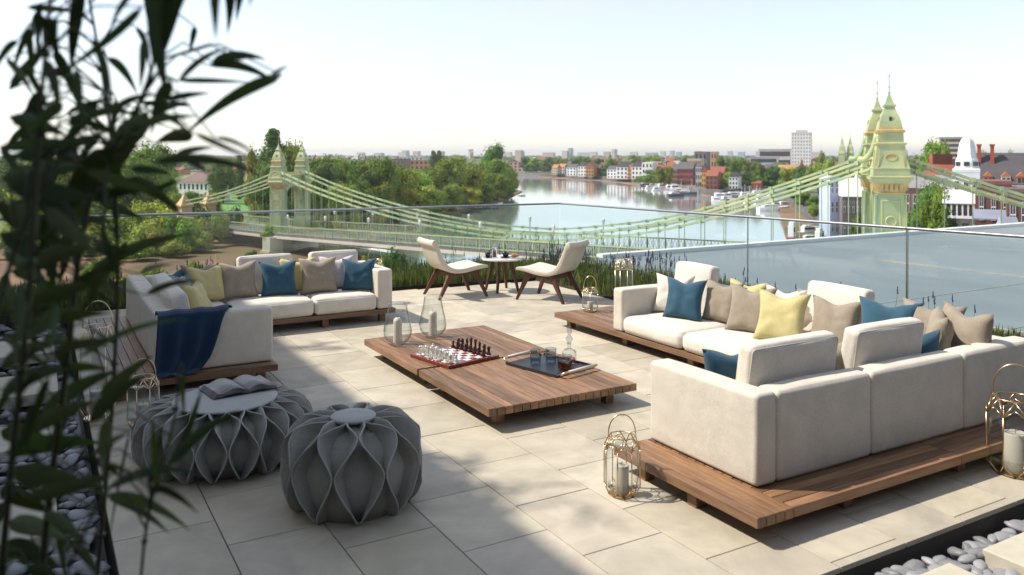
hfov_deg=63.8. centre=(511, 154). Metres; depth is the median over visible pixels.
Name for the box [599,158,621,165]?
riverside block
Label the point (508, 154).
distant block
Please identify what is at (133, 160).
tree
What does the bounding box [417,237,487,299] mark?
lounge chair
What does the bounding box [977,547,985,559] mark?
pebble
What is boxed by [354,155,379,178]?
tree
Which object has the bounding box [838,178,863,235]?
boathouse
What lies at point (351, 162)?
tree
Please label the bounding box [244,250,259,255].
reeds
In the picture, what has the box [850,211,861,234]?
shrub
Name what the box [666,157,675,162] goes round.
town house
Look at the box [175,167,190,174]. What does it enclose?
house
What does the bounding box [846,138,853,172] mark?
chain turret
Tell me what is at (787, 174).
tree
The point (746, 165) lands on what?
tree
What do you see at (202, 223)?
shrub
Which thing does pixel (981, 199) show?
window
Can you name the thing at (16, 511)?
stepping slab
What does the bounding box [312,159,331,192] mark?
tree
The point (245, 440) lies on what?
pouf
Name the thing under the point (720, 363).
throw pillow
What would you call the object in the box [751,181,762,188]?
riverside house
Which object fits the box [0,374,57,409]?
stepping slab
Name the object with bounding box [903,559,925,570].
pebble
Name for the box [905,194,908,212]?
window
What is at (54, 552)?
pebble
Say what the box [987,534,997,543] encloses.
pebble
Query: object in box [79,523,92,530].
pebble
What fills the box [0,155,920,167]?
distant woodland
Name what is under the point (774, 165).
riverside house
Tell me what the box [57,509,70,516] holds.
pebble
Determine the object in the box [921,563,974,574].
stepping slab
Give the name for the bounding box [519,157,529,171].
tree
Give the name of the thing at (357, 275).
throw pillow
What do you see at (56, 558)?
pebble
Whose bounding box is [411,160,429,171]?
long building
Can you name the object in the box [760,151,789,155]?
window
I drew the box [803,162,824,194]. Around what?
tree
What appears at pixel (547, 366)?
serving tray
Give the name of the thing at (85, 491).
pebble
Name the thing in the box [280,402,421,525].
pouf
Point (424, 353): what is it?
chess knight
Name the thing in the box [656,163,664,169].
terraced house
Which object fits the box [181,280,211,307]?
throw pillow
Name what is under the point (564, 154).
distant block
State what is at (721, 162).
tree
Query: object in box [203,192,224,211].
tree
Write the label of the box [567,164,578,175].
riverside house
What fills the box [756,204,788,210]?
boat
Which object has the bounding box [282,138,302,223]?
tree
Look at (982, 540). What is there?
pebble
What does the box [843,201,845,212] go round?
window
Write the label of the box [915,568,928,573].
pebble
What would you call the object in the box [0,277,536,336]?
planter bed
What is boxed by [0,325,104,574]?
pebble bed
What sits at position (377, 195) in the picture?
tree
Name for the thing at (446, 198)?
tree
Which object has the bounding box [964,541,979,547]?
pebble
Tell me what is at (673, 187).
boat
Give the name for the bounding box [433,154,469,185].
tree
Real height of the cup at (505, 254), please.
0.083 m
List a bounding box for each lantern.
[78,300,115,421]
[127,358,158,427]
[368,248,382,265]
[582,276,597,311]
[604,414,640,499]
[615,245,632,286]
[986,364,1023,479]
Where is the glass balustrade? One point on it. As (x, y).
(930, 230)
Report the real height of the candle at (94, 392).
0.220 m
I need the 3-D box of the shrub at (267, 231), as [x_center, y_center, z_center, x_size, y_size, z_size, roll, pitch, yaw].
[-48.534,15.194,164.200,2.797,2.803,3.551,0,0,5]
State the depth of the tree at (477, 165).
342.60 m
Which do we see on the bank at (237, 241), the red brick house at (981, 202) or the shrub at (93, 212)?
the shrub at (93, 212)
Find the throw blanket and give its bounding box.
[154,304,231,377]
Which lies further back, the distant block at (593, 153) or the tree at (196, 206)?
the distant block at (593, 153)
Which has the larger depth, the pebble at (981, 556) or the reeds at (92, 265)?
the reeds at (92, 265)
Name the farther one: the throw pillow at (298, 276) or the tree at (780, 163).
the tree at (780, 163)
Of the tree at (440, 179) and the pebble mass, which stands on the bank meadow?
the tree at (440, 179)
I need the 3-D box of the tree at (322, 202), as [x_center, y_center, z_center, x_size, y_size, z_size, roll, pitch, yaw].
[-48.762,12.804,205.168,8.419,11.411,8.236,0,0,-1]
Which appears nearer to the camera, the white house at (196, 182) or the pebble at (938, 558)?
the pebble at (938, 558)
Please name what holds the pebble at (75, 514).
on the pebble bed at (94, 543)
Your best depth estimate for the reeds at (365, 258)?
139.06 m
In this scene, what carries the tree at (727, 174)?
on the bank ground at (813, 192)
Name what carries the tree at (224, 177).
on the bank meadow
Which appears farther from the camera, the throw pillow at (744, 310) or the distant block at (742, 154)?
the distant block at (742, 154)
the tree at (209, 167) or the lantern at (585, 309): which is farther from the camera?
the tree at (209, 167)
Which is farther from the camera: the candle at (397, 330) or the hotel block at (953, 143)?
the hotel block at (953, 143)
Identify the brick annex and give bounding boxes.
[1005,186,1023,221]
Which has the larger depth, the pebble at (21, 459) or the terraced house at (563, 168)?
the terraced house at (563, 168)
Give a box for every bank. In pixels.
[0,189,521,260]
[780,204,826,238]
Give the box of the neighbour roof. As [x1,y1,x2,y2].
[594,222,1023,330]
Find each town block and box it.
[677,162,695,184]
[687,159,703,165]
[749,157,778,166]
[758,149,790,164]
[778,165,806,169]
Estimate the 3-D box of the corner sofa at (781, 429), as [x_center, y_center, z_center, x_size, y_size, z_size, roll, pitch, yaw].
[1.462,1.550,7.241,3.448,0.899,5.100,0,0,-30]
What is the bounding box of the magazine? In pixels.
[199,375,279,399]
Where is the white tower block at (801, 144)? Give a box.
[791,130,811,166]
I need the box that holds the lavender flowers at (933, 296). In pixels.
[543,251,1019,336]
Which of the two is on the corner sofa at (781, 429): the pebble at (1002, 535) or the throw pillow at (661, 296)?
the throw pillow at (661, 296)
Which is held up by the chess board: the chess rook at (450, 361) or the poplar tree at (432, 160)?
the chess rook at (450, 361)
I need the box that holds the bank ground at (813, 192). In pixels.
[181,166,846,208]
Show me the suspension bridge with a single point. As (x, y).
(881, 158)
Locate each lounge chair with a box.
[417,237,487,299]
[515,239,589,303]
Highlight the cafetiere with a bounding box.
[489,244,496,257]
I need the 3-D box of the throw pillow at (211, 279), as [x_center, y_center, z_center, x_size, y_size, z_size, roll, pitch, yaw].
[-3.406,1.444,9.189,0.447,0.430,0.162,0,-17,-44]
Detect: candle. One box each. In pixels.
[90,388,103,416]
[137,402,148,415]
[393,317,401,343]
[429,311,436,335]
[587,301,592,310]
[615,463,628,494]
[1003,429,1023,474]
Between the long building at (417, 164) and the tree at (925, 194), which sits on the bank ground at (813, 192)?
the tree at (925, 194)
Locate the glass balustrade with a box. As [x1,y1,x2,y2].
[0,203,1023,335]
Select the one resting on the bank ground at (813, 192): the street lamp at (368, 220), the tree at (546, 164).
the tree at (546, 164)
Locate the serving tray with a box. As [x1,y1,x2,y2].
[503,349,597,377]
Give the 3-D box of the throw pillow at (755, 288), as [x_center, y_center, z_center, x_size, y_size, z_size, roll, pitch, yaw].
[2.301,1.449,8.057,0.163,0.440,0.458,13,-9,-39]
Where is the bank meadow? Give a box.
[0,172,515,248]
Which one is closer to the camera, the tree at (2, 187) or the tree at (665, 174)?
the tree at (2, 187)
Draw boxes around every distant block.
[398,152,409,156]
[413,151,420,156]
[505,152,511,156]
[515,150,523,161]
[542,153,554,156]
[562,151,567,158]
[568,148,572,157]
[577,153,589,156]
[590,152,597,156]
[603,152,610,157]
[611,149,616,157]
[660,151,665,157]
[738,152,744,157]
[812,152,824,157]
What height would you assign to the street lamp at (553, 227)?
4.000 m
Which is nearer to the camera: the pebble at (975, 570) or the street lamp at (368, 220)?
the pebble at (975, 570)
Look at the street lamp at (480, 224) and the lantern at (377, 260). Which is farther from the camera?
the street lamp at (480, 224)
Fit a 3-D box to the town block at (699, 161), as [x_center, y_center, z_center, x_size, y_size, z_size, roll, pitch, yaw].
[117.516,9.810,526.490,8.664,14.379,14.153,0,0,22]
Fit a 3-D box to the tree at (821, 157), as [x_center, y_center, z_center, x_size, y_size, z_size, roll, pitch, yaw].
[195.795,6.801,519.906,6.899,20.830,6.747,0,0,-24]
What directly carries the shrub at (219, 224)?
on the bank at (237, 241)
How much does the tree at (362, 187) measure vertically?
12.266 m
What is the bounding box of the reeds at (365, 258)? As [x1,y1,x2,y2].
[361,253,378,264]
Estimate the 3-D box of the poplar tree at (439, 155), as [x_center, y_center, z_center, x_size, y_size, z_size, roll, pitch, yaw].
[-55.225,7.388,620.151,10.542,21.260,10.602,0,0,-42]
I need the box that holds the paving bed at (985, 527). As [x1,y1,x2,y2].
[71,281,1023,574]
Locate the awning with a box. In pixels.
[973,209,1005,219]
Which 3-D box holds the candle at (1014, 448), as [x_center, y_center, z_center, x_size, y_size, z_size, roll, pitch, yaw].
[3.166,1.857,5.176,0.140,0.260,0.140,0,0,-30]
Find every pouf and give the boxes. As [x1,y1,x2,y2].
[131,384,312,483]
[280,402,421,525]
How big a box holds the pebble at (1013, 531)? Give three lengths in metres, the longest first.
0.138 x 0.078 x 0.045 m
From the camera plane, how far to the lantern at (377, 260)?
11.12 m
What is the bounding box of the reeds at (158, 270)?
[120,263,170,281]
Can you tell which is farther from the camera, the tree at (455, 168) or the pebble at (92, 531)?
the tree at (455, 168)
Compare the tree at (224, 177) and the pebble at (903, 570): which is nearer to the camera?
the pebble at (903, 570)
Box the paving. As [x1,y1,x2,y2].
[73,281,1023,574]
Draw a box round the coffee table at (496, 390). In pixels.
[364,325,636,423]
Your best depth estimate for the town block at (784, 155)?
658.86 m
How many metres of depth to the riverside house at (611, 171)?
585.33 m
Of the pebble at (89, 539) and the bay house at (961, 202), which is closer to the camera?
the pebble at (89, 539)
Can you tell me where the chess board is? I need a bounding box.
[410,345,498,368]
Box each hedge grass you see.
[0,253,558,315]
[536,255,1023,336]
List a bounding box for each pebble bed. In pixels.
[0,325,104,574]
[924,531,1019,565]
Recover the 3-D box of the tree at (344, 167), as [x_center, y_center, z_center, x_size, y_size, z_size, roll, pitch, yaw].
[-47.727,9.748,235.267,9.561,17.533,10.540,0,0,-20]
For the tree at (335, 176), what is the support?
on the bank meadow
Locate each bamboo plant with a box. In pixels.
[0,0,187,573]
[0,0,198,574]
[0,0,287,574]
[0,111,260,511]
[65,431,196,574]
[81,362,238,574]
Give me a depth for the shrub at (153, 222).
161.93 m
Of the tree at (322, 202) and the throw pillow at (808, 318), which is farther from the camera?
the tree at (322, 202)
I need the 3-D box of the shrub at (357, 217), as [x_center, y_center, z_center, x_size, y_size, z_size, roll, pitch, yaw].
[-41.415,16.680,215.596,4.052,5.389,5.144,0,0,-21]
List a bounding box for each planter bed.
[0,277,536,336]
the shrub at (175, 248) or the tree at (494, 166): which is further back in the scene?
the tree at (494, 166)
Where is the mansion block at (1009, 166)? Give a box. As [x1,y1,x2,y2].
[976,144,1023,186]
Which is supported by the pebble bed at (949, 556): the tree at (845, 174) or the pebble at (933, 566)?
the pebble at (933, 566)
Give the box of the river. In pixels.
[313,176,786,265]
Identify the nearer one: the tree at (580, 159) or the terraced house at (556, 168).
the terraced house at (556, 168)
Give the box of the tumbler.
[557,356,571,369]
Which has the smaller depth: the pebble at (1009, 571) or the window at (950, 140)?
the pebble at (1009, 571)
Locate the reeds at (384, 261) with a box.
[381,254,391,268]
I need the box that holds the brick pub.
[904,175,951,217]
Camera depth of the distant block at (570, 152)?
1500.71 m
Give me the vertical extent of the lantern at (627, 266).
0.773 m
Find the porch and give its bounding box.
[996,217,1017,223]
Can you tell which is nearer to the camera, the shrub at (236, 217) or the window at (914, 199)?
the window at (914, 199)
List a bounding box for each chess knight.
[422,345,426,355]
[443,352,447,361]
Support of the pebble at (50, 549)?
on the pebble bed at (94, 543)
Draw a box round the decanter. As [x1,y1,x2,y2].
[563,333,575,363]
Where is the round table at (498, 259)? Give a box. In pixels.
[482,255,521,292]
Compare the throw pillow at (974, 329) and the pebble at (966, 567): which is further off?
the throw pillow at (974, 329)
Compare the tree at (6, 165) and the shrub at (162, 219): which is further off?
the tree at (6, 165)
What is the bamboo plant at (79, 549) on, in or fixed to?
on the pebble bed at (94, 543)
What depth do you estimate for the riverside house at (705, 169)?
415.22 m
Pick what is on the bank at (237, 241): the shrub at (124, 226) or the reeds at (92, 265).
the shrub at (124, 226)
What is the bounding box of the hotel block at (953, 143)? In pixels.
[935,137,962,161]
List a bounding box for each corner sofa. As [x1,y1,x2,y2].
[88,250,395,400]
[554,261,1023,528]
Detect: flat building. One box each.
[387,159,410,168]
[399,157,429,159]
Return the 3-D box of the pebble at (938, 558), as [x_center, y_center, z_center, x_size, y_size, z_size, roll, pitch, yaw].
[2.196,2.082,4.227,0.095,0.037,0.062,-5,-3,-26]
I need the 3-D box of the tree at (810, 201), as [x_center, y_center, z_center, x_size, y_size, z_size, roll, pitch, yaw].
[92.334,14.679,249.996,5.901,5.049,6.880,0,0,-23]
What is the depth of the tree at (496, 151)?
359.65 m
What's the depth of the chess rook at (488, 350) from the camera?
7.39 m
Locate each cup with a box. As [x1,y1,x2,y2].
[483,252,491,257]
[500,252,510,257]
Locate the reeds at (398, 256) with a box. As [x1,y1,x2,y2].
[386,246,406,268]
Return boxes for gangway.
[341,244,394,252]
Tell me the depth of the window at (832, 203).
169.94 m
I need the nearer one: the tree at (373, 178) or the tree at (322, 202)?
the tree at (322, 202)
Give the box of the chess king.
[430,345,434,357]
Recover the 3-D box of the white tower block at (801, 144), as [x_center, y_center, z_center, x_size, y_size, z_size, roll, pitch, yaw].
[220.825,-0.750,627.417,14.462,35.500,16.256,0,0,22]
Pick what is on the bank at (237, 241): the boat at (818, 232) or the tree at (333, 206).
the tree at (333, 206)
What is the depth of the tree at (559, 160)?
746.26 m
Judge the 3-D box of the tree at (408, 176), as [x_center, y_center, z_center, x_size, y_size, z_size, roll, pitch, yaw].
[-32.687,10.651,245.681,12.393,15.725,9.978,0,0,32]
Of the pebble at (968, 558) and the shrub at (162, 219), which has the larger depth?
the shrub at (162, 219)
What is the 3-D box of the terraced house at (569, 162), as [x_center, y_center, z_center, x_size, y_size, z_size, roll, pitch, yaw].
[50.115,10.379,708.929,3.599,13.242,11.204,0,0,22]
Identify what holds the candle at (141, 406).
in the lantern at (138, 388)
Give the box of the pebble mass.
[0,324,74,426]
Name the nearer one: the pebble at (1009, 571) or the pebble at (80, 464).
the pebble at (1009, 571)
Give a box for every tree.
[0,160,20,202]
[0,165,8,202]
[2,161,71,213]
[93,150,158,209]
[131,141,178,194]
[134,184,163,206]
[164,190,182,212]
[168,171,179,194]
[170,164,182,178]
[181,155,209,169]
[182,190,199,200]
[190,195,203,220]
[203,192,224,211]
[204,156,242,167]
[205,164,212,172]
[205,164,239,203]
[232,156,259,161]
[234,155,245,198]
[243,142,259,221]
[247,154,292,221]
[249,128,290,223]
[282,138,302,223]
[287,188,293,222]
[309,154,342,175]
[309,183,332,219]
[310,166,321,192]
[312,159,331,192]
[315,154,343,164]
[320,157,343,190]
[320,184,345,219]
[332,181,354,224]
[336,158,357,175]
[339,170,357,185]
[342,194,363,220]
[344,154,366,170]
[346,178,378,217]
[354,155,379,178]
[356,166,383,192]
[363,188,383,212]
[368,156,401,196]
[370,182,398,214]
[392,158,404,170]
[393,194,406,218]
[394,164,421,201]
[397,185,426,217]
[415,183,427,204]
[416,169,433,198]
[419,164,436,188]
[419,183,446,212]
[426,167,454,191]
[427,150,436,166]
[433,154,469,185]
[436,150,443,163]
[438,190,451,210]
[441,183,465,209]
[452,177,467,204]
[461,185,481,204]
[464,164,487,196]
[466,161,483,171]
[478,183,497,201]
[480,143,505,161]
[481,158,512,198]
[482,170,493,184]
[491,172,510,199]
[504,161,514,186]
[507,178,514,196]
[510,166,519,191]
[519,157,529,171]
[527,158,542,172]
[538,156,555,172]
[553,158,568,163]
[566,158,580,164]
[576,156,592,162]
[591,158,603,166]
[599,167,606,175]
[602,157,618,167]
[628,155,642,161]
[630,175,643,182]
[640,170,656,183]
[643,153,661,161]
[654,166,673,184]
[679,155,693,161]
[715,153,731,171]
[720,177,728,188]
[723,171,740,187]
[727,156,743,172]
[739,159,754,180]
[739,168,756,187]
[749,176,763,186]
[751,159,765,184]
[761,164,782,184]
[762,173,777,186]
[772,161,785,164]
[776,167,795,189]
[788,186,804,198]
[791,163,812,188]
[793,192,811,205]
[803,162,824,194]
[805,195,818,205]
[817,149,825,164]
[822,158,839,175]
[836,167,854,177]
[907,175,949,227]
[909,151,922,174]
[914,186,957,228]
[915,136,951,174]
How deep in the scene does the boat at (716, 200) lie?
333.58 m
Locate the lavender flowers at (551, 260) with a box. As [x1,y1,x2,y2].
[539,241,684,290]
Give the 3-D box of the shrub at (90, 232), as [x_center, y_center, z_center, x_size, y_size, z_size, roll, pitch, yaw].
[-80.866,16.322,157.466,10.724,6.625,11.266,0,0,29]
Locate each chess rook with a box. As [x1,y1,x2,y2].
[418,345,422,354]
[448,354,452,363]
[486,346,490,354]
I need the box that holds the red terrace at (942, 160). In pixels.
[923,154,954,174]
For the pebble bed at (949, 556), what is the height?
0.160 m
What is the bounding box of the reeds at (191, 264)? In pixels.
[186,259,205,268]
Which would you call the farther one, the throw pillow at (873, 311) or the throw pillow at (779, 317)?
the throw pillow at (779, 317)
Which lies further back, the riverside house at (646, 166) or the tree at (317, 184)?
the riverside house at (646, 166)
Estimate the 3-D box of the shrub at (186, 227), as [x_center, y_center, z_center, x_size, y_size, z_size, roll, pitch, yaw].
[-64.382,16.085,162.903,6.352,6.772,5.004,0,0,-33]
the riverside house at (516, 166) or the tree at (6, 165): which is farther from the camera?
the riverside house at (516, 166)
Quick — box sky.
[0,0,1023,155]
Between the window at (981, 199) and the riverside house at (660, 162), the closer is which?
the window at (981, 199)
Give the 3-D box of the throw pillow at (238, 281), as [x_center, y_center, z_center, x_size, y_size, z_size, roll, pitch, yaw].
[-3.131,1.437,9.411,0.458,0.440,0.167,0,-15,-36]
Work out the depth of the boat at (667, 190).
420.08 m
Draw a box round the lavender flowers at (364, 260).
[20,241,549,292]
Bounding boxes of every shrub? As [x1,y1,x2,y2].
[0,221,38,250]
[59,223,114,256]
[79,202,101,229]
[95,214,136,252]
[111,221,155,245]
[125,246,155,260]
[128,200,165,225]
[143,216,164,234]
[144,228,176,253]
[154,205,191,226]
[157,240,192,256]
[162,215,189,234]
[174,220,201,251]
[187,231,213,251]
[189,216,209,242]
[194,203,212,242]
[208,209,230,242]
[226,205,245,237]
[260,224,272,236]
[310,206,322,227]
[322,208,342,228]
[346,210,360,226]
[363,205,388,224]
[393,206,408,220]
[417,201,432,216]
[441,197,457,211]
[807,203,818,216]
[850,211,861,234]
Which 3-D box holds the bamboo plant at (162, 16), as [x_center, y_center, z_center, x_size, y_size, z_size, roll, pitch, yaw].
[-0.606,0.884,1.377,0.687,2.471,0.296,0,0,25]
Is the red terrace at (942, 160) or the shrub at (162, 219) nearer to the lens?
the shrub at (162, 219)
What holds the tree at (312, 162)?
on the bank meadow
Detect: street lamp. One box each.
[367,217,369,240]
[479,221,481,249]
[552,223,554,254]
[602,217,604,244]
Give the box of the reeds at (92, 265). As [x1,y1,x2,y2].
[80,257,122,284]
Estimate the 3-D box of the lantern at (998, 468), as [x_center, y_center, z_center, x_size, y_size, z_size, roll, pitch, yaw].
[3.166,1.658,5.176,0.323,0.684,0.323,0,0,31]
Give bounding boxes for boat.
[655,157,667,188]
[663,188,673,192]
[666,192,683,196]
[669,184,679,190]
[679,188,696,194]
[711,193,731,198]
[711,197,725,202]
[723,193,737,197]
[738,192,748,196]
[753,197,768,202]
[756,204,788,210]
[787,222,796,239]
[800,225,814,231]
[803,235,814,237]
[815,228,823,236]
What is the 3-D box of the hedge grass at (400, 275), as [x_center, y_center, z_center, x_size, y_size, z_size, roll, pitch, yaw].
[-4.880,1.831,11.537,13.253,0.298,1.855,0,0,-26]
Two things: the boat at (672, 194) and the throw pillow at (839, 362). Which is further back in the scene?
the boat at (672, 194)
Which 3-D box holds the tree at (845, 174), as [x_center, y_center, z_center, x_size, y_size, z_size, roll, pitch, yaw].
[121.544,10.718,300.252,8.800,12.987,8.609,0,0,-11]
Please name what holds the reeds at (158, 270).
on the mud flat
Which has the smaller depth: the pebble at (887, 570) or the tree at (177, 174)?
the pebble at (887, 570)
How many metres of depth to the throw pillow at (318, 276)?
9.74 m
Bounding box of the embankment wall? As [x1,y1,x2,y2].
[517,172,840,235]
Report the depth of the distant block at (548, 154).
2100.43 m
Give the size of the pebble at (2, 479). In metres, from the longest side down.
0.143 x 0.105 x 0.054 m
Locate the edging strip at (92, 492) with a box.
[71,355,108,574]
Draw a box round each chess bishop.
[426,345,430,356]
[438,349,443,360]
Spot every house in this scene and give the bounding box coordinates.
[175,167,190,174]
[178,172,229,200]
[509,162,521,171]
[552,163,561,174]
[560,162,565,173]
[566,159,573,173]
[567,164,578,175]
[578,162,587,175]
[586,162,597,176]
[597,165,602,175]
[607,166,616,178]
[616,162,629,178]
[627,165,631,178]
[631,161,641,178]
[642,162,656,175]
[650,161,664,163]
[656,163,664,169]
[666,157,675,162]
[666,162,675,182]
[672,164,677,183]
[694,152,709,166]
[696,165,705,187]
[702,165,710,187]
[705,170,720,188]
[710,152,718,169]
[712,166,726,177]
[729,171,740,188]
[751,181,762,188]
[765,164,777,168]
[819,175,838,235]
[942,189,974,226]
[952,168,979,189]
[975,179,1011,225]
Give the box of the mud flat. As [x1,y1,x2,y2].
[0,244,361,287]
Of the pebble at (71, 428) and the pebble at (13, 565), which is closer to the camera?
the pebble at (13, 565)
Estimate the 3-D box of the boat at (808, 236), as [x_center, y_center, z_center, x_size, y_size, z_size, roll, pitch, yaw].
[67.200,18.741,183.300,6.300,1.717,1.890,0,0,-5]
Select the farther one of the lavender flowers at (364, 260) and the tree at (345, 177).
the tree at (345, 177)
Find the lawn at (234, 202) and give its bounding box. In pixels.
[219,191,250,210]
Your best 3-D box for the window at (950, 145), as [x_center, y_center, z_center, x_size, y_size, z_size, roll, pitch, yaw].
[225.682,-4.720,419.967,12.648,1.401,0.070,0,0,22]
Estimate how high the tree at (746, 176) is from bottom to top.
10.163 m
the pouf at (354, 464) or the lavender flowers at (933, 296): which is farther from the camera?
the lavender flowers at (933, 296)
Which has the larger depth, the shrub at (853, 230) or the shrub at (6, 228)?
the shrub at (6, 228)
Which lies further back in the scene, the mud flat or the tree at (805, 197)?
the tree at (805, 197)
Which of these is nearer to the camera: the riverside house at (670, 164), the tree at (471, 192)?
the tree at (471, 192)
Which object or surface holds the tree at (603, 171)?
on the bank ground at (813, 192)
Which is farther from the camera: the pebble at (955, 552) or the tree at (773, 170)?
the tree at (773, 170)
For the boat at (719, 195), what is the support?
on the river
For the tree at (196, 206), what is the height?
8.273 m
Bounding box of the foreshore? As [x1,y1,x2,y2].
[538,176,711,195]
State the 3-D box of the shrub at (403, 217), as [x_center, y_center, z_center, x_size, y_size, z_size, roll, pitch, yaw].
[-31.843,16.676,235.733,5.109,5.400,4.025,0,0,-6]
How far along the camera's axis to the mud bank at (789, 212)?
235.79 m
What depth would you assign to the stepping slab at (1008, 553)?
4.16 m
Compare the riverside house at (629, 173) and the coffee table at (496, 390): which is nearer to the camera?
the coffee table at (496, 390)
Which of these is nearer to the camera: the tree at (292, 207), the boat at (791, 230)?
the boat at (791, 230)
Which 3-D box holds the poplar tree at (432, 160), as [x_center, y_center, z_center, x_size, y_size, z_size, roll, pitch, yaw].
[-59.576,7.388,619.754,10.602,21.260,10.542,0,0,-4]
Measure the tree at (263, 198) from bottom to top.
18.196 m
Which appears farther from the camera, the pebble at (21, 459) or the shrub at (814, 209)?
the shrub at (814, 209)
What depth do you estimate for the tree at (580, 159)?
756.20 m
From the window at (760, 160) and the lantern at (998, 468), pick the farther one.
the window at (760, 160)
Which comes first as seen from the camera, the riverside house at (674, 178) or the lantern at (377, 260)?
the lantern at (377, 260)
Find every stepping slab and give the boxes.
[0,338,54,366]
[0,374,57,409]
[0,426,52,458]
[0,499,56,551]
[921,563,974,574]
[983,532,1023,574]
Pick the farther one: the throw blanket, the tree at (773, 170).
the tree at (773, 170)
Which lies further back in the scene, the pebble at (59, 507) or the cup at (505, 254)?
the cup at (505, 254)
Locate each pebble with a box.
[0,457,7,463]
[0,464,17,473]
[0,477,5,485]
[6,563,22,572]
[6,565,26,574]
[16,456,28,463]
[24,457,34,461]
[34,453,45,460]
[39,544,52,553]
[50,547,65,554]
[50,554,70,567]
[56,567,74,574]
[57,503,63,509]
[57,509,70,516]
[58,493,77,503]
[61,454,78,469]
[62,501,75,508]
[63,450,78,455]
[65,425,77,431]
[66,522,79,537]
[67,493,86,504]
[67,509,87,520]
[71,554,96,561]
[72,558,95,573]
[74,460,86,469]
[74,467,89,476]
[75,448,83,454]
[76,470,90,477]
[77,489,90,492]
[78,496,95,508]
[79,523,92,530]
[80,562,111,574]
[81,515,99,524]
[84,535,93,545]
[87,527,98,536]
[881,567,901,574]
[890,565,912,574]
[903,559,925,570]
[906,571,921,574]
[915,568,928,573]
[921,556,939,565]
[928,563,940,570]
[932,555,946,561]
[941,559,961,564]
[947,547,967,557]
[955,564,971,571]
[956,548,979,557]
[957,553,976,563]
[962,542,971,548]
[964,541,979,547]
[967,564,983,574]
[973,536,993,544]
[973,559,987,570]
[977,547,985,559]
[983,569,992,573]
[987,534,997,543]
[992,568,1005,574]
[995,531,1012,541]
[1001,528,1016,534]
[1004,521,1022,532]
[1004,568,1019,574]
[1010,519,1023,525]
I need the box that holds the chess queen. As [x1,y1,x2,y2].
[434,346,438,359]
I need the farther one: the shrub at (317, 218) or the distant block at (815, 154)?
the distant block at (815, 154)
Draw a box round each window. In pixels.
[751,159,775,161]
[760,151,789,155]
[831,202,833,212]
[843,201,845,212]
[852,201,854,212]
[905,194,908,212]
[913,194,915,207]
[940,139,960,141]
[940,144,958,146]
[979,196,983,208]
[991,199,995,220]
[1010,204,1015,216]
[1021,202,1023,221]
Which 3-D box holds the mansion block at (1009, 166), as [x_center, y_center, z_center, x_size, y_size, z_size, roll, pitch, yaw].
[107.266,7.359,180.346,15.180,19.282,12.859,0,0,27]
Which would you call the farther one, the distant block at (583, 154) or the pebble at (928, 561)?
the distant block at (583, 154)
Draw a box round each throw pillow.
[157,269,183,277]
[170,274,191,285]
[178,276,187,287]
[180,262,217,274]
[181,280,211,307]
[185,263,228,300]
[217,260,258,300]
[259,260,297,296]
[279,257,314,290]
[298,256,337,294]
[318,255,353,287]
[342,258,375,289]
[651,273,694,311]
[662,276,707,321]
[702,279,743,321]
[702,349,737,379]
[724,283,777,332]
[730,278,769,291]
[752,288,811,339]
[766,284,806,297]
[797,288,812,330]
[811,295,860,343]
[834,342,842,369]
[859,296,923,323]
[902,297,966,334]
[921,329,940,352]
[926,305,953,350]
[943,301,994,347]
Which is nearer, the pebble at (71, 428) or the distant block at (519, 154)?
the pebble at (71, 428)
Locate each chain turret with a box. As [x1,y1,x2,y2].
[838,138,845,166]
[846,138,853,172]
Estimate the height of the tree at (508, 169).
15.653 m
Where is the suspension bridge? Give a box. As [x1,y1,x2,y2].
[176,74,1023,263]
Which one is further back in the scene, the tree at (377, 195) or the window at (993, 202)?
the tree at (377, 195)
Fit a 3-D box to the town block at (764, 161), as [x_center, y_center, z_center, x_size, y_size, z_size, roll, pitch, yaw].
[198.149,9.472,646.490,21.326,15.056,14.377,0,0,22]
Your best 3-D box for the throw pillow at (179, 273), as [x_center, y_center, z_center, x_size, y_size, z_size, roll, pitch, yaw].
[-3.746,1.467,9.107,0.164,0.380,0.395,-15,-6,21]
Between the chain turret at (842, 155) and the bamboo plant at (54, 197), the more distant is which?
the chain turret at (842, 155)
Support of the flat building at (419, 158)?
on the far left ground
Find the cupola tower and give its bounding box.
[954,137,979,168]
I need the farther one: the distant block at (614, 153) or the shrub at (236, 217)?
the distant block at (614, 153)
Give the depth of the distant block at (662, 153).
1899.96 m
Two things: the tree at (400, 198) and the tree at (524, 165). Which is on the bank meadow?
the tree at (400, 198)

